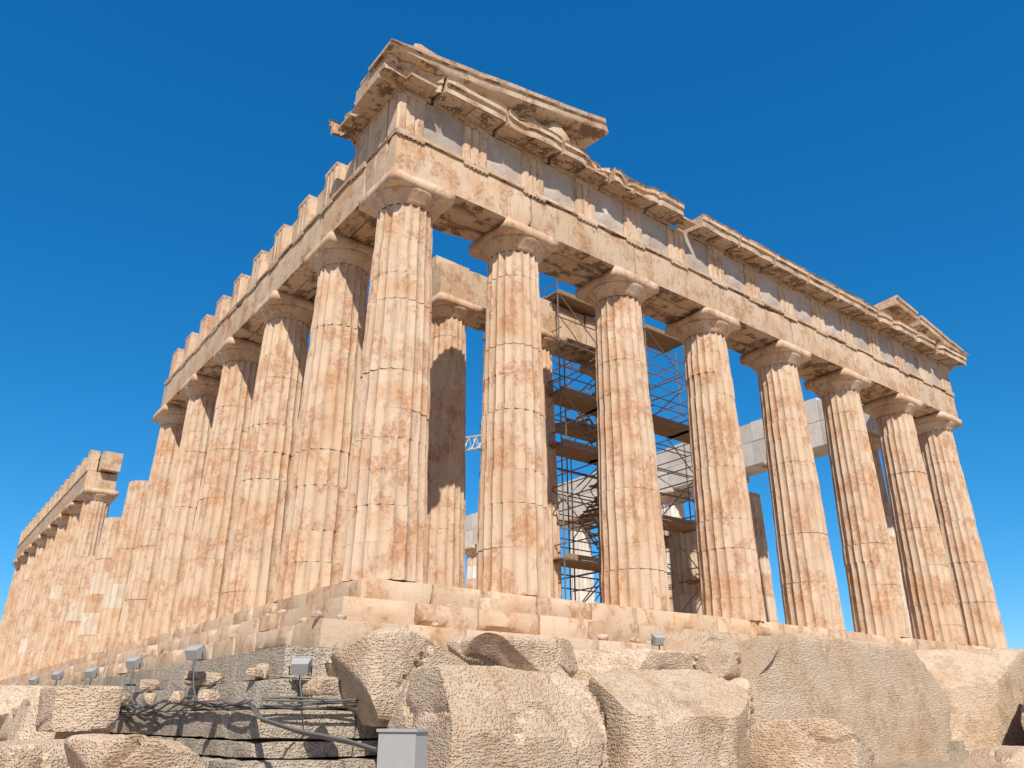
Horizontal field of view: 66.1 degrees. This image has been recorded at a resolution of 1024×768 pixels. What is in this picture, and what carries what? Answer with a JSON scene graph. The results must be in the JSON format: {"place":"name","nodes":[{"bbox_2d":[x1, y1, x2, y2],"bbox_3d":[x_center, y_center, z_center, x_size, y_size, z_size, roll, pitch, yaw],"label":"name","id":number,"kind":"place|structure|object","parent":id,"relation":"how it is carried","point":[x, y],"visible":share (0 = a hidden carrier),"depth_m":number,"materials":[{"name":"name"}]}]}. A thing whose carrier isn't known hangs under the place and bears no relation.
{"place":"outdoors","nodes":[
{"label":"outdoors","id":0,"kind":"place"},
{"bbox_2d":[465,435,480,450],"bbox_3d":[-1.295,2.168,29.222,3.071,1.556,0.485,26,-34,-46],"label":"crane jib","id":1,"kind":"object","parent":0,"point":[468,438],"visible":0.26,"depth_m":28.91,"materials":[{"name":"white metal"}]},
{"bbox_2d":[0,0,1023,649],"label":"sky","id":2,"kind":"structure","parent":0,"point":[151,150],"materials":[{"name":"blue"}]},
{"bbox_2d":[871,760,963,767],"bbox_3d":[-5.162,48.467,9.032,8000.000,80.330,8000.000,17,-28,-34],"label":"ground","id":3,"kind":"structure","parent":0,"point":[954,764],"depth_m":17.59,"materials":[{"name":"beige stone"}]},
{"bbox_2d":[11,633,665,767],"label":"floodlights","id":4,"kind":"object","parent":3,"relation":"on","point":[402,748],"visible":0.83,"depth_m":8.70,"materials":[{"name":"grey paint"}]},
{"bbox_2d":[0,646,968,767],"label":"foundation","id":5,"kind":"object","parent":3,"relation":"on","point":[216,738],"visible":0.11,"depth_m":12.24,"materials":[{"name":"beige stone"}]},
{"bbox_2d":[55,660,377,752],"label":"cables","id":6,"kind":"object","parent":5,"relation":"on","point":[255,710],"visible":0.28,"depth_m":11.60,"materials":[{"name":"black rubber"}]},
{"bbox_2d":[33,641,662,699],"bbox_3d":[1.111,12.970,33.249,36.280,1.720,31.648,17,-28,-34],"label":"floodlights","id":7,"kind":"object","parent":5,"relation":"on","point":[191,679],"visible":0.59,"depth_m":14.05,"materials":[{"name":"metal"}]},
{"bbox_2d":[0,577,1001,685],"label":"stepped platform","id":8,"kind":"structure","parent":5,"relation":"on","point":[366,605],"depth_m":18.03,"materials":[{"name":"stone"}]},
{"bbox_2d":[0,559,20,639],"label":"column","id":9,"kind":"structure","parent":8,"relation":"on","point":[16,563],"depth_m":69.12,"materials":[{"name":"stone"}]},
{"bbox_2d":[0,552,28,662],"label":"column","id":10,"kind":"structure","parent":8,"relation":"on","point":[23,557],"depth_m":66.00,"materials":[{"name":"stone"}]},
{"bbox_2d":[0,544,37,679],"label":"column","id":11,"kind":"structure","parent":8,"relation":"on","point":[31,549],"depth_m":62.39,"materials":[{"name":"stone"}]},
{"bbox_2d":[3,535,46,678],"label":"column","id":12,"kind":"structure","parent":8,"relation":"on","point":[40,541],"depth_m":59.20,"materials":[{"name":"stone"}]},
{"bbox_2d":[11,525,57,676],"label":"column","id":13,"kind":"structure","parent":8,"relation":"on","point":[50,531],"depth_m":56.01,"materials":[{"name":"stone"}]},
{"bbox_2d":[21,513,69,673],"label":"column","id":14,"kind":"structure","parent":8,"relation":"on","point":[61,520],"depth_m":52.89,"materials":[{"name":"stone"}]},
{"bbox_2d":[31,502,82,670],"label":"column","id":15,"kind":"structure","parent":8,"relation":"on","point":[73,509],"depth_m":49.72,"materials":[{"name":"stone"}]},
{"bbox_2d":[57,556,95,663],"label":"column","id":16,"kind":"structure","parent":8,"relation":"on","point":[75,614],"depth_m":42.48,"materials":[{"name":"stone"}]},
{"bbox_2d":[43,486,118,667],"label":"column","id":17,"kind":"structure","parent":8,"relation":"on","point":[94,512],"depth_m":47.43,"materials":[{"name":"stone"}]},
{"bbox_2d":[73,517,120,658],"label":"column","id":18,"kind":"structure","parent":8,"relation":"on","point":[93,604],"depth_m":39.58,"materials":[{"name":"stone"}]},
{"bbox_2d":[91,480,147,653],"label":"column","id":19,"kind":"structure","parent":8,"relation":"on","point":[113,598],"depth_m":36.63,"materials":[{"name":"stone"}]},
{"bbox_2d":[114,404,186,647],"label":"column","id":20,"kind":"structure","parent":8,"relation":"on","point":[169,419],"depth_m":33.97,"materials":[{"name":"stone"}]},
{"bbox_2d":[141,373,220,639],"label":"column","id":21,"kind":"structure","parent":8,"relation":"on","point":[199,391],"depth_m":30.83,"materials":[{"name":"stone"}]},
{"bbox_2d":[174,336,261,629],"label":"column","id":22,"kind":"structure","parent":8,"relation":"on","point":[206,561],"depth_m":27.67,"materials":[{"name":"stone"}]},
{"bbox_2d":[218,290,314,616],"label":"column","id":23,"kind":"structure","parent":8,"relation":"on","point":[251,568],"depth_m":24.57,"materials":[{"name":"stone"}]},
{"bbox_2d":[273,231,373,601],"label":"column","id":24,"kind":"structure","parent":8,"relation":"on","point":[311,542],"depth_m":21.38,"materials":[{"name":"stone"}]},
{"bbox_2d":[15,102,376,558],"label":"entablature","id":25,"kind":"structure","parent":24,"relation":"on","point":[333,206],"depth_m":27.79,"materials":[{"name":"stone"}]},
{"bbox_2d":[338,167,455,583],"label":"column","id":26,"kind":"structure","parent":8,"relation":"on","point":[385,527],"depth_m":18.54,"materials":[{"name":"stone"}]},
{"bbox_2d":[426,292,482,587],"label":"column","id":27,"kind":"structure","parent":8,"relation":"on","point":[453,317],"depth_m":25.27,"materials":[{"name":"stone"}]},
{"bbox_2d":[432,255,595,364],"bbox_3d":[0.879,-2.597,30.393,9.596,1.892,1.601,17,-28,-34],"label":"inner architrave","id":28,"kind":"object","parent":27,"relation":"on","point":[456,280],"visible":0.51,"depth_m":29.26,"materials":[{"name":"stone"}]},
{"bbox_2d":[469,217,558,597],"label":"column","id":29,"kind":"structure","parent":8,"relation":"on","point":[513,549],"depth_m":20.65,"materials":[{"name":"stone"}]},
{"bbox_2d":[541,328,566,598],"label":"column","id":30,"kind":"structure","parent":8,"relation":"on","point":[548,338],"depth_m":27.65,"materials":[{"name":"stone"}]},
{"bbox_2d":[478,279,699,612],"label":"scaffold tubes","id":31,"kind":"object","parent":8,"relation":"on","point":[571,471],"visible":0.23,"depth_m":30.58},
{"bbox_2d":[543,289,699,582],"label":"scaffold platforms","id":32,"kind":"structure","parent":31,"relation":"on","point":[583,406],"depth_m":30.29,"materials":[{"name":"brown wood"}]},
{"bbox_2d":[579,365,601,602],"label":"column","id":33,"kind":"structure","parent":8,"relation":"on","point":[591,372],"depth_m":30.31,"materials":[{"name":"stone"}]},
{"bbox_2d":[575,266,670,610],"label":"column","id":34,"kind":"structure","parent":8,"relation":"on","point":[633,565],"depth_m":23.08,"materials":[{"name":"stone"}]},
{"bbox_2d":[669,520,702,614],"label":"column","id":35,"kind":"structure","parent":8,"relation":"on","point":[684,592],"depth_m":30.71,"materials":[{"name":"stone"}]},
{"bbox_2d":[465,432,912,637],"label":"columns","id":36,"kind":"structure","parent":8,"relation":"on","point":[677,510],"depth_m":48.84,"materials":[{"name":"stone"}]},
{"bbox_2d":[465,398,878,546],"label":"entablature","id":37,"kind":"structure","parent":36,"relation":"on","point":[753,443],"depth_m":45.52,"materials":[{"name":"stone"}]},
{"bbox_2d":[665,307,766,621],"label":"column","id":38,"kind":"structure","parent":8,"relation":"on","point":[730,579],"depth_m":25.50,"materials":[{"name":"stone"}]},
{"bbox_2d":[748,492,777,622],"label":"column","id":39,"kind":"structure","parent":8,"relation":"on","point":[763,559],"depth_m":33.26,"materials":[{"name":"stone"}]},
{"bbox_2d":[739,339,845,630],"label":"column","id":40,"kind":"structure","parent":8,"relation":"on","point":[809,589],"depth_m":27.94,"materials":[{"name":"stone"}]},
{"bbox_2d":[804,367,910,637],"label":"column","id":41,"kind":"structure","parent":8,"relation":"on","point":[876,597],"depth_m":30.36,"materials":[{"name":"stone"}]},
{"bbox_2d":[355,54,966,418],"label":"entablature","id":42,"kind":"structure","parent":41,"relation":"on","point":[492,164],"depth_m":25.60,"materials":[{"name":"stone"}]},
{"bbox_2d":[368,38,608,148],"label":"pediment","id":43,"kind":"structure","parent":42,"relation":"on","point":[578,127],"depth_m":23.41,"materials":[{"name":"stone"}]},
{"bbox_2d":[874,295,968,356],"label":"pediment","id":44,"kind":"structure","parent":42,"relation":"on","point":[896,307],"depth_m":36.41,"materials":[{"name":"stone"}]},
{"bbox_2d":[862,393,966,644],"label":"column","id":45,"kind":"structure","parent":8,"relation":"on","point":[933,609],"depth_m":32.77,"materials":[{"name":"stone"}]},
{"bbox_2d":[913,411,1008,648],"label":"column","id":46,"kind":"structure","parent":8,"relation":"on","point":[973,588],"depth_m":34.82,"materials":[{"name":"stone"}]},
{"bbox_2d":[0,604,1023,767],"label":"rocks","id":47,"kind":"object","parent":3,"relation":"on","point":[705,698],"visible":0.98,"depth_m":12.92,"materials":[{"name":"beige stone"}]}
]}

